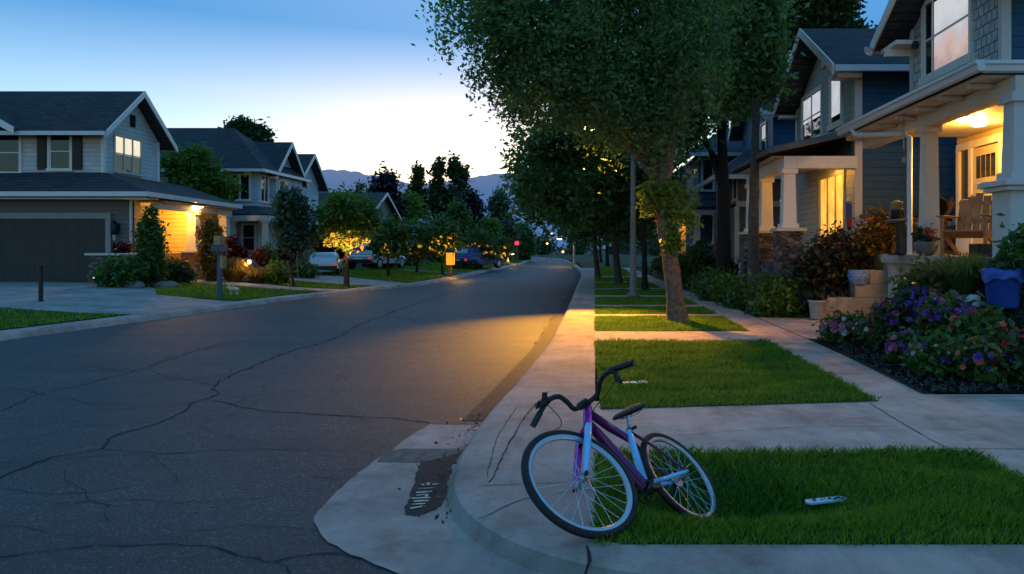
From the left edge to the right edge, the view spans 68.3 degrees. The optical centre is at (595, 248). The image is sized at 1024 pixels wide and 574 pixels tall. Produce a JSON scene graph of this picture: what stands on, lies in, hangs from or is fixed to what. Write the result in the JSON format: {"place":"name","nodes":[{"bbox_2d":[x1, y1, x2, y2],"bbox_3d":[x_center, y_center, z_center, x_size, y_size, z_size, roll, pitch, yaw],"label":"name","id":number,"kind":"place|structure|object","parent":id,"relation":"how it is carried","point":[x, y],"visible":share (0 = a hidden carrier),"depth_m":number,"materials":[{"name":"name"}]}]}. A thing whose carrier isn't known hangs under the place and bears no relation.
{"place":"outdoors","nodes":[
{"label":"outdoors","id":0,"kind":"place"},
{"bbox_2d":[0,282,200,299],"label":"driveway","id":1,"kind":"structure","parent":0,"point":[86,287],"depth_m":22.14,"materials":[{"name":"concrete"}]},
{"bbox_2d":[0,290,234,313],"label":"driveway","id":2,"kind":"structure","parent":0,"point":[79,302],"depth_m":18.78,"materials":[{"name":"concrete"}]},
{"bbox_2d":[156,283,315,299],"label":"lawn","id":3,"kind":"structure","parent":0,"point":[224,293],"depth_m":23.80,"materials":[{"name":"plant"}]},
{"bbox_2d":[211,236,227,298],"bbox_3d":[-10.720,0.550,21.363,0.275,1.800,0.475,0,0,0],"label":"mailbox post","id":4,"kind":"object","parent":3,"relation":"on","point":[219,246],"visible":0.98,"depth_m":21.34,"materials":[{"name":"beige wood"}]},
{"bbox_2d":[0,258,523,330],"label":"yard","id":5,"kind":"structure","parent":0,"point":[244,279],"depth_m":27.27,"materials":[{"name":"green plant"}]},
{"bbox_2d":[87,249,151,287],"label":"shrub","id":6,"kind":"object","parent":5,"relation":"on","point":[114,271],"visible":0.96,"depth_m":22.84,"materials":[{"name":"green plant"}]},
{"bbox_2d":[0,91,241,282],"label":"house","id":7,"kind":"structure","parent":5,"relation":"on","point":[81,185],"depth_m":26.43,"materials":[{"name":"grey"}]},
{"bbox_2d":[0,135,21,172],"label":"window","id":8,"kind":"structure","parent":7,"relation":"in","point":[10,145],"depth_m":26.49,"materials":[{"name":"white glass"}]},
{"bbox_2d":[0,213,111,281],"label":"garage door","id":9,"kind":"structure","parent":7,"relation":"in","point":[58,241],"depth_m":25.92,"materials":[{"name":"grey metal"}]},
{"bbox_2d":[46,135,72,170],"bbox_3d":[-18.930,-3.402,26.470,0.922,1.375,0.100,0,0,0],"label":"window","id":10,"kind":"structure","parent":7,"relation":"in","point":[59,147],"depth_m":26.49,"materials":[{"name":"white glass"}]},
{"bbox_2d":[113,133,143,176],"bbox_3d":[-17.370,-3.445,27.875,0.100,1.430,1.706,0,0,0],"label":"window","id":11,"kind":"structure","parent":7,"relation":"in","point":[127,150],"depth_m":27.84,"materials":[{"name":"glass"}]},
{"bbox_2d":[130,204,171,281],"bbox_3d":[-14.325,-0.064,24.210,1.328,2.692,1.175,0,0,0],"label":"shrub","id":12,"kind":"object","parent":5,"relation":"on","point":[151,238],"visible":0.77,"depth_m":24.04,"materials":[{"name":"green plant"}]},
{"bbox_2d":[162,256,200,283],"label":"shrub","id":13,"kind":"object","parent":5,"relation":"on","point":[179,270],"visible":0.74,"depth_m":25.43,"materials":[{"name":"green plant"}]},
{"bbox_2d":[160,140,250,207],"bbox_3d":[-17.448,-1.737,33.394,4.026,6.043,3.030,0,0,0],"label":"tree","id":14,"kind":"object","parent":5,"relation":"on","point":[195,167],"visible":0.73,"depth_m":32.84,"materials":[{"name":"green plant"}]},
{"bbox_2d":[194,210,232,280],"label":"shrub","id":15,"kind":"object","parent":5,"relation":"on","point":[211,229],"visible":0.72,"depth_m":26.98,"materials":[{"name":"green plant"}]},
{"bbox_2d":[207,256,260,281],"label":"ornamental grass","id":16,"kind":"object","parent":5,"relation":"on","point":[231,272],"depth_m":27.25,"materials":[{"name":"plant"}]},
{"bbox_2d":[160,128,318,261],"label":"house","id":17,"kind":"structure","parent":5,"relation":"on","point":[271,167],"depth_m":36.79,"materials":[{"name":"grey"}]},
{"bbox_2d":[217,114,278,141],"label":"tree","id":18,"kind":"object","parent":5,"relation":"on","point":[252,130],"visible":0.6,"depth_m":57.45,"materials":[{"name":"green plant"}]},
{"bbox_2d":[254,256,297,283],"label":"shrub","id":19,"kind":"object","parent":5,"relation":"on","point":[280,274],"visible":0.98,"depth_m":27.68,"materials":[{"name":"green plant"}]},
{"bbox_2d":[267,182,322,286],"bbox_3d":[-10.818,-0.424,26.941,2.109,3.865,1.741,0,0,0],"label":"tree","id":20,"kind":"object","parent":5,"relation":"on","point":[294,235],"visible":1,"depth_m":26.71,"materials":[{"name":"green plant"}]},
{"bbox_2d":[298,154,344,266],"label":"house","id":21,"kind":"structure","parent":5,"relation":"on","point":[312,169],"depth_m":46.46,"materials":[{"name":"grey wood"}]},
{"bbox_2d":[318,192,401,243],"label":"house","id":22,"kind":"structure","parent":5,"relation":"on","point":[385,199],"depth_m":61.79,"materials":[{"name":"grey"}]},
{"bbox_2d":[344,244,405,268],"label":"parked car","id":23,"kind":"object","parent":5,"relation":"on","point":[361,257],"visible":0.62,"depth_m":41.28,"materials":[{"name":"silver metal"}]},
{"bbox_2d":[362,161,413,224],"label":"tree","id":24,"kind":"object","parent":5,"relation":"on","point":[386,181],"visible":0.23,"depth_m":71.32,"materials":[{"name":"green plant"}]},
{"bbox_2d":[400,183,432,223],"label":"tree","id":25,"kind":"object","parent":5,"relation":"on","point":[414,206],"visible":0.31,"depth_m":94.16,"materials":[{"name":"green plant"}]},
{"bbox_2d":[403,159,429,217],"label":"tree","id":26,"kind":"object","parent":5,"relation":"on","point":[418,181],"visible":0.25,"depth_m":111.38,"materials":[{"name":"green plant"}]},
{"bbox_2d":[426,155,450,219],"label":"tree","id":27,"kind":"object","parent":5,"relation":"on","point":[437,194],"visible":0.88,"depth_m":111.19,"materials":[{"name":"green plant"}]},
{"bbox_2d":[435,196,479,247],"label":"tree","id":28,"kind":"object","parent":5,"relation":"on","point":[457,210],"visible":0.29,"depth_m":59.37,"materials":[{"name":"green plant"}]},
{"bbox_2d":[442,150,473,215],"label":"tree","id":29,"kind":"object","parent":5,"relation":"on","point":[458,174],"visible":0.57,"depth_m":111.41,"materials":[{"name":"green plant"}]},
{"bbox_2d":[457,180,488,227],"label":"tree","id":30,"kind":"object","parent":5,"relation":"on","point":[474,203],"visible":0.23,"depth_m":77.45,"materials":[{"name":"green plant"}]},
{"bbox_2d":[486,184,526,250],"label":"tree","id":31,"kind":"object","parent":5,"relation":"on","point":[497,206],"visible":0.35,"depth_m":83.24,"materials":[{"name":"green plant"}]},
{"bbox_2d":[513,219,540,259],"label":"tree","id":32,"kind":"object","parent":5,"relation":"on","point":[529,239],"visible":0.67,"depth_m":91.34,"materials":[{"name":"green plant"}]},
{"bbox_2d":[0,256,575,573],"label":"road","id":33,"kind":"structure","parent":0,"point":[525,299],"depth_m":7.24,"materials":[{"name":"grey asphalt"}]},
{"bbox_2d":[0,260,527,340],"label":"kerb","id":34,"kind":"structure","parent":33,"relation":"on","point":[9,334],"depth_m":18.01,"materials":[{"name":"concrete"}]},
{"bbox_2d":[0,274,566,573],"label":"road crack","id":35,"kind":"object","parent":33,"relation":"on","point":[107,442],"visible":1,"depth_m":6.77,"materials":[{"name":"black asphalt"}]},
{"bbox_2d":[314,424,541,573],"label":"gutter pan","id":36,"kind":"object","parent":33,"relation":"on","point":[361,513],"visible":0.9,"depth_m":4.30,"materials":[{"name":"concrete"}]},
{"bbox_2d":[377,448,463,461],"bbox_3d":[-1.343,1.591,5.753,0.618,0.001,0.386,0,0,0],"label":"drain band","id":37,"kind":"object","parent":36,"relation":"on","point":[408,455],"visible":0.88,"depth_m":5.77,"materials":[{"name":"concrete"}]},
{"bbox_2d":[404,451,460,515],"bbox_3d":[-1.123,1.589,5.151,0.280,0.001,1.426,0,0,-5],"label":"drain patch","id":38,"kind":"object","parent":36,"relation":"on","point":[436,468],"visible":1,"depth_m":5.05,"materials":[{"name":"black metal"}]},
{"bbox_2d":[462,265,580,419],"bbox_3d":[-1.264,1.595,38.225,1.109,0.001,62.591,0,0,-1],"label":"gutter strip","id":39,"kind":"object","parent":33,"relation":"on","point":[492,399],"visible":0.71,"depth_m":10.00,"materials":[{"name":"concrete"}]},
{"bbox_2d":[446,256,1023,573],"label":"kerb","id":40,"kind":"structure","parent":33,"relation":"on","point":[512,533],"depth_m":3.82,"materials":[{"name":"concrete"}]},
{"bbox_2d":[263,281,364,288],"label":"lawn","id":41,"kind":"structure","parent":0,"point":[317,285],"depth_m":27.55,"materials":[{"name":"plant"}]},
{"bbox_2d":[311,181,383,287],"bbox_3d":[-9.036,-0.486,27.570,2.832,4.035,2.478,0,0,37],"label":"street tree","id":42,"kind":"object","parent":41,"relation":"on","point":[358,213],"visible":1,"depth_m":27.23,"materials":[{"name":"green plant"}]},
{"bbox_2d":[244,270,402,285],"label":"driveway","id":43,"kind":"structure","parent":0,"point":[323,278],"depth_m":31.10,"materials":[{"name":"concrete"}]},
{"bbox_2d":[309,252,343,274],"bbox_3d":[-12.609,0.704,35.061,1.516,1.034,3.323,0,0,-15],"label":"parked car","id":44,"kind":"object","parent":43,"relation":"on","point":[327,261],"visible":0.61,"depth_m":33.70,"materials":[{"name":"silver metal"}]},
{"bbox_2d":[324,270,458,282],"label":"lawn","id":45,"kind":"structure","parent":0,"point":[392,279],"depth_m":34.66,"materials":[{"name":"plant"}]},
{"bbox_2d":[365,212,418,275],"bbox_3d":[-9.862,-0.107,36.025,2.714,3.278,2.564,0,0,-28],"label":"street tree","id":46,"kind":"object","parent":45,"relation":"on","point":[393,241],"visible":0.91,"depth_m":35.60,"materials":[{"name":"green plant"}]},
{"bbox_2d":[399,217,436,271],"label":"street tree","id":47,"kind":"object","parent":45,"relation":"on","point":[419,254],"visible":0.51,"depth_m":40.58,"materials":[{"name":"green plant"}]},
{"bbox_2d":[416,213,469,274],"bbox_3d":[-8.264,-0.210,40.022,2.835,3.493,2.616,0,0,-42],"label":"street tree","id":48,"kind":"object","parent":45,"relation":"on","point":[441,237],"visible":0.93,"depth_m":39.59,"materials":[{"name":"green plant"}]},
{"bbox_2d":[0,0,888,183],"label":"sky","id":49,"kind":"structure","parent":0,"point":[344,82],"materials":[{"name":"blue"}]},
{"bbox_2d":[318,169,658,248],"bbox_3d":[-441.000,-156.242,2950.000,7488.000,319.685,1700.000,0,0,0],"label":"hills","id":50,"kind":"structure","parent":0,"point":[486,185],"depth_m":2870.34,"materials":[{"name":"blue"}]},
{"bbox_2d":[533,254,659,266],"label":"verge","id":51,"kind":"structure","parent":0,"point":[585,260],"depth_m":94.09,"materials":[{"name":"green plant"}]},
{"bbox_2d":[595,298,697,304],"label":"lawn","id":52,"kind":"structure","parent":0,"point":[639,304],"depth_m":19.82,"materials":[{"name":"plant"}]},
{"bbox_2d":[584,128,638,297],"bbox_3d":[0.531,-0.986,21.232,0.570,4.971,2.999,0,0,32],"label":"street lamp","id":53,"kind":"object","parent":52,"relation":"on","point":[633,292],"visible":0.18,"depth_m":22.33,"materials":[{"name":"grey metal"}]},
{"bbox_2d":[595,317,745,330],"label":"lawn","id":54,"kind":"structure","parent":0,"point":[671,327],"depth_m":13.73,"materials":[{"name":"plant"}]},
{"bbox_2d":[411,0,770,321],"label":"street tree","id":55,"kind":"object","parent":54,"relation":"on","point":[628,99],"visible":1,"depth_m":14.72,"materials":[{"name":"green plant"}]},
{"bbox_2d":[535,249,837,453],"bbox_3d":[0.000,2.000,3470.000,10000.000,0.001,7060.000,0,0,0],"label":"ground","id":56,"kind":"structure","parent":0,"point":[587,253],"depth_m":158.87,"materials":[{"name":"green plant"}]},
{"bbox_2d":[530,227,660,256],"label":"treeline","id":57,"kind":"object","parent":56,"relation":"on","point":[544,248],"visible":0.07,"depth_m":164.26,"materials":[{"name":"green plant"}]},
{"bbox_2d":[596,341,876,408],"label":"lawn","id":58,"kind":"structure","parent":0,"point":[719,404],"depth_m":7.91,"materials":[{"name":"plant"}]},
{"bbox_2d":[691,61,794,265],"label":"house","id":59,"kind":"structure","parent":0,"point":[776,132],"depth_m":26.50,"materials":[{"name":"blue"}]},
{"bbox_2d":[494,268,1023,566],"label":"kerb strip","id":60,"kind":"object","parent":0,"point":[569,374],"visible":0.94,"depth_m":4.98,"materials":[{"name":"concrete"}]},
{"bbox_2d":[595,267,1023,473],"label":"sidewalk","id":61,"kind":"structure","parent":0,"point":[995,422],"depth_m":6.67,"materials":[{"name":"concrete"}]},
{"bbox_2d":[555,224,660,253],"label":"street tree","id":62,"kind":"object","parent":61,"relation":"on","point":[589,232],"visible":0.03,"depth_m":46.67,"materials":[{"name":"green plant"}]},
{"bbox_2d":[807,291,829,318],"bbox_3d":[4.596,1.173,15.568,0.508,0.594,0.500,0,0,-28],"label":"plant pot","id":63,"kind":"object","parent":61,"relation":"on","point":[817,301],"visible":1,"depth_m":15.43,"materials":[{"name":"white ceramic"}]},
{"bbox_2d":[595,453,1023,544],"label":"lawn","id":64,"kind":"structure","parent":0,"point":[806,543],"depth_m":4.84,"materials":[{"name":"plant"}]},
{"bbox_2d":[0,260,1023,546],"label":"grass","id":65,"kind":"structure","parent":64,"relation":"on","point":[1002,488],"depth_m":5.15,"materials":[{"name":"green plant"}]},
{"bbox_2d":[521,359,718,539],"bbox_3d":[0.157,1.191,4.489,0.696,1.050,1.639,0,0,39],"label":"bicycle","id":66,"kind":"object","parent":64,"relation":"on","point":[610,451],"visible":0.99,"depth_m":4.41,"materials":[{"name":"metal"}]},
{"bbox_2d":[636,265,1023,393],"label":"yard","id":67,"kind":"structure","parent":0,"point":[687,288],"depth_m":13.02,"materials":[{"name":"green plant"}]},
{"bbox_2d":[678,238,716,287],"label":"shrub","id":68,"kind":"object","parent":67,"relation":"on","point":[702,259],"visible":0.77,"depth_m":28.59,"materials":[{"name":"green plant"}]},
{"bbox_2d":[638,0,771,273],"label":"tree","id":69,"kind":"object","parent":67,"relation":"on","point":[721,172],"visible":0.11,"depth_m":23.43,"materials":[{"name":"green plant"}]},
{"bbox_2d":[680,128,741,264],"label":"house","id":70,"kind":"structure","parent":67,"relation":"on","point":[702,169],"depth_m":33.20,"materials":[{"name":"blue"}]},
{"bbox_2d":[706,269,746,304],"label":"shrub","id":71,"kind":"object","parent":67,"relation":"on","point":[724,281],"visible":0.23,"depth_m":19.75,"materials":[{"name":"green plant"}]},
{"bbox_2d":[697,0,809,310],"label":"tree","id":72,"kind":"object","parent":67,"relation":"on","point":[762,72],"visible":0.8,"depth_m":17.88,"materials":[{"name":"green plant"}]},
{"bbox_2d":[748,277,802,317],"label":"shrub","id":73,"kind":"object","parent":67,"relation":"on","point":[777,300],"visible":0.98,"depth_m":16.11,"materials":[{"name":"green plant"}]},
{"bbox_2d":[779,227,873,297],"bbox_3d":[5.195,0.476,16.666,2.092,1.879,1.838,0,0,-17],"label":"shrub","id":74,"kind":"object","parent":67,"relation":"on","point":[825,264],"visible":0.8,"depth_m":16.25,"materials":[{"name":"green plant"}]},
{"bbox_2d":[779,0,877,59],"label":"tree","id":75,"kind":"object","parent":67,"relation":"on","point":[831,14],"visible":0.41,"depth_m":44.82,"materials":[{"name":"green plant"}]},
{"bbox_2d":[730,28,956,280],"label":"house","id":76,"kind":"structure","parent":67,"relation":"on","point":[822,168],"depth_m":17.48,"materials":[{"name":"blue"}]},
{"bbox_2d":[801,83,822,139],"bbox_3d":[5.970,-3.605,20.675,0.100,1.470,2.010,0,0,0],"label":"window","id":77,"kind":"structure","parent":76,"relation":"in","point":[812,102],"depth_m":20.61,"materials":[{"name":"white glass"}]},
{"bbox_2d":[818,170,845,239],"bbox_3d":[5.970,-1.027,18.950,0.100,1.725,2.134,0,0,0],"label":"window","id":78,"kind":"structure","parent":76,"relation":"in","point":[832,186],"depth_m":18.94,"materials":[{"name":"yellow glass"}]},
{"bbox_2d":[827,72,843,131],"bbox_3d":[5.970,-3.670,18.600,0.100,1.400,1.060,0,0,0],"label":"window","id":79,"kind":"structure","parent":76,"relation":"in","point":[835,88],"depth_m":18.64,"materials":[{"name":"white glass"}]},
{"bbox_2d":[814,281,1023,393],"bbox_3d":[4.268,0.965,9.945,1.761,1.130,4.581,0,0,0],"label":"mulch","id":80,"kind":"object","parent":67,"relation":"on","point":[863,352],"visible":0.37,"depth_m":8.53,"materials":[{"name":"brown soil"}]},
{"bbox_2d":[811,307,869,344],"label":"flowering plant","id":81,"kind":"object","parent":80,"relation":"on","point":[836,326],"visible":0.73,"depth_m":11.52,"materials":[{"name":"green plant"}]},
{"bbox_2d":[846,302,885,349],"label":"flowering plant","id":82,"kind":"object","parent":80,"relation":"on","point":[860,331],"visible":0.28,"depth_m":11.05,"materials":[{"name":"green plant"}]},
{"bbox_2d":[865,297,931,344],"bbox_3d":[4.207,1.007,10.337,0.953,0.719,1.129,0,0,0],"label":"flowering plant","id":83,"kind":"object","parent":80,"relation":"on","point":[885,321],"visible":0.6,"depth_m":10.15,"materials":[{"name":"green plant"}]},
{"bbox_2d":[880,326,937,364],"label":"flowering plant","id":84,"kind":"object","parent":80,"relation":"on","point":[895,349],"visible":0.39,"depth_m":9.31,"materials":[{"name":"green plant"}]},
{"bbox_2d":[883,274,949,325],"bbox_3d":[4.420,0.725,10.140,1.098,0.733,1.002,0,0,0],"label":"flowering plant","id":85,"kind":"object","parent":80,"relation":"on","point":[914,295],"visible":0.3,"depth_m":10.03,"materials":[{"name":"green plant"}]},
{"bbox_2d":[885,253,978,299],"bbox_3d":[4.939,0.455,10.747,1.440,0.776,1.324,0,0,36],"label":"shrub","id":86,"kind":"object","parent":80,"relation":"on","point":[925,282],"visible":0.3,"depth_m":10.61,"materials":[{"name":"green plant"}]},
{"bbox_2d":[898,321,966,379],"bbox_3d":[3.983,1.183,8.598,0.908,0.673,0.861,0,0,0],"label":"flowering plant","id":87,"kind":"object","parent":80,"relation":"on","point":[925,359],"visible":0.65,"depth_m":8.50,"materials":[{"name":"green plant"}]},
{"bbox_2d":[907,288,985,341],"bbox_3d":[4.419,0.845,9.200,1.001,0.698,0.994,0,0,0],"label":"flowering plant","id":88,"kind":"object","parent":80,"relation":"on","point":[938,306],"visible":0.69,"depth_m":9.11,"materials":[{"name":"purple plant"}]},
{"bbox_2d":[910,250,993,292],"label":"ornamental grass","id":89,"kind":"object","parent":80,"relation":"on","point":[966,272],"depth_m":9.79,"materials":[{"name":"green plant"}]},
{"bbox_2d":[929,299,1022,339],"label":"flowering plant","id":90,"kind":"object","parent":80,"relation":"on","point":[988,314],"visible":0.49,"depth_m":8.68,"materials":[{"name":"green plant"}]},
{"bbox_2d":[937,319,1023,388],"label":"flowering plant","id":91,"kind":"object","parent":80,"relation":"on","point":[977,366],"visible":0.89,"depth_m":8.13,"materials":[{"name":"green plant"}]},
{"bbox_2d":[967,321,1023,383],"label":"flowering plant","id":92,"kind":"object","parent":80,"relation":"on","point":[1012,342],"visible":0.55,"depth_m":8.10,"materials":[{"name":"green plant"}]},
{"bbox_2d":[981,253,1023,308],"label":"bin","id":93,"kind":"object","parent":80,"relation":"on","point":[1003,281],"visible":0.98,"depth_m":8.90,"materials":[{"name":"blue plastic"}]},
{"bbox_2d":[990,213,1023,296],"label":"shrub","id":94,"kind":"object","parent":80,"relation":"on","point":[1014,254],"visible":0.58,"depth_m":9.02,"materials":[{"name":"green plant"}]},
{"bbox_2d":[825,0,1023,317],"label":"house","id":95,"kind":"structure","parent":67,"relation":"on","point":[966,73],"depth_m":12.34,"materials":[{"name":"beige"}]},
{"bbox_2d":[872,253,882,269],"bbox_3d":[6.300,0.283,16.300,0.560,0.370,0.560,0,0,0],"label":"plant pot","id":96,"kind":"object","parent":95,"relation":"on","point":[877,264],"visible":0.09,"depth_m":16.19,"materials":[{"name":"black paint"}]},
{"bbox_2d":[840,201,915,256],"bbox_3d":[6.194,-0.420,16.359,1.620,1.258,1.330,0,0,19],"label":"shrub","id":97,"kind":"object","parent":96,"relation":"in","point":[876,236],"visible":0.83,"depth_m":16.11,"materials":[{"name":"green plant"}]},
{"bbox_2d":[910,223,939,255],"bbox_3d":[5.265,-0.146,11.974,0.390,0.528,0.432,0,0,-43],"label":"stone pot","id":98,"kind":"object","parent":95,"relation":"on","point":[924,236],"visible":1,"depth_m":11.86,"materials":[{"name":"grey stone"}]},
{"bbox_2d":[898,196,956,254],"bbox_3d":[5.623,-0.374,12.708,0.940,0.985,0.730,0,0,19],"label":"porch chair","id":99,"kind":"object","parent":95,"relation":"on","point":[902,235],"visible":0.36,"depth_m":12.53,"materials":[{"name":"brown wood"}]},
{"bbox_2d":[918,0,974,86],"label":"window","id":100,"kind":"structure","parent":95,"relation":"in","point":[947,26],"depth_m":13.22,"materials":[{"name":"white glass"}]},
{"bbox_2d":[936,192,991,255],"bbox_3d":[5.709,-0.374,11.345,0.730,0.985,0.940,0,0,43],"label":"porch chair","id":101,"kind":"object","parent":95,"relation":"on","point":[969,206],"visible":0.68,"depth_m":11.49,"materials":[{"name":"brown wood"}]},
{"bbox_2d":[956,132,1002,252],"bbox_3d":[7.241,-0.980,14.145,0.118,2.160,1.710,0,0,0],"label":"door","id":102,"kind":"structure","parent":95,"relation":"in","point":[974,166],"depth_m":14.31,"materials":[{"name":"paint"}]},
{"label":"lawn","id":103,"kind":"structure","parent":0,"visible":0},
{"bbox_2d":[740,268,792,313],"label":"shrub","id":104,"kind":"object","parent":103,"relation":"on","point":[754,291],"visible":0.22,"depth_m":16.88,"materials":[{"name":"green plant"}]},
{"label":"lawn","id":105,"kind":"structure","parent":0,"visible":0},
{"bbox_2d":[452,248,504,267],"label":"parked car","id":106,"kind":"object","parent":105,"relation":"on","point":[473,254],"visible":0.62,"depth_m":50.58,"materials":[{"name":"blue metal"}]},
{"bbox_2d":[463,223,503,268],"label":"street tree","id":107,"kind":"object","parent":105,"relation":"on","point":[487,245],"visible":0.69,"depth_m":51.53,"materials":[{"name":"green plant"}]},
{"label":"lawn","id":108,"kind":"structure","parent":0,"visible":0},
{"bbox_2d":[489,55,687,283],"bbox_3d":[-0.364,-3.508,30.828,8.049,10.291,6.108,0,0,-28],"label":"street tree","id":109,"kind":"object","parent":108,"relation":"on","point":[554,201],"visible":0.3,"depth_m":29.85,"materials":[{"name":"green plant"}]},
{"label":"lawn","id":110,"kind":"structure","parent":0,"visible":0},
{"bbox_2d":[498,147,656,277],"bbox_3d":[-0.590,-2.713,37.113,8.392,8.678,5.709,0,0,-15],"label":"street tree","id":111,"kind":"object","parent":110,"relation":"on","point":[538,223],"visible":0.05,"depth_m":36.30,"materials":[{"name":"green plant"}]},
{"label":"lawn","id":112,"kind":"structure","parent":0,"visible":0},
{"bbox_2d":[494,112,693,289],"bbox_3d":[-0.017,-2.148,26.255,7.262,7.508,4.265,0,0,0],"label":"street tree","id":113,"kind":"object","parent":112,"relation":"on","point":[611,185],"visible":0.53,"depth_m":25.82,"materials":[{"name":"green plant"}]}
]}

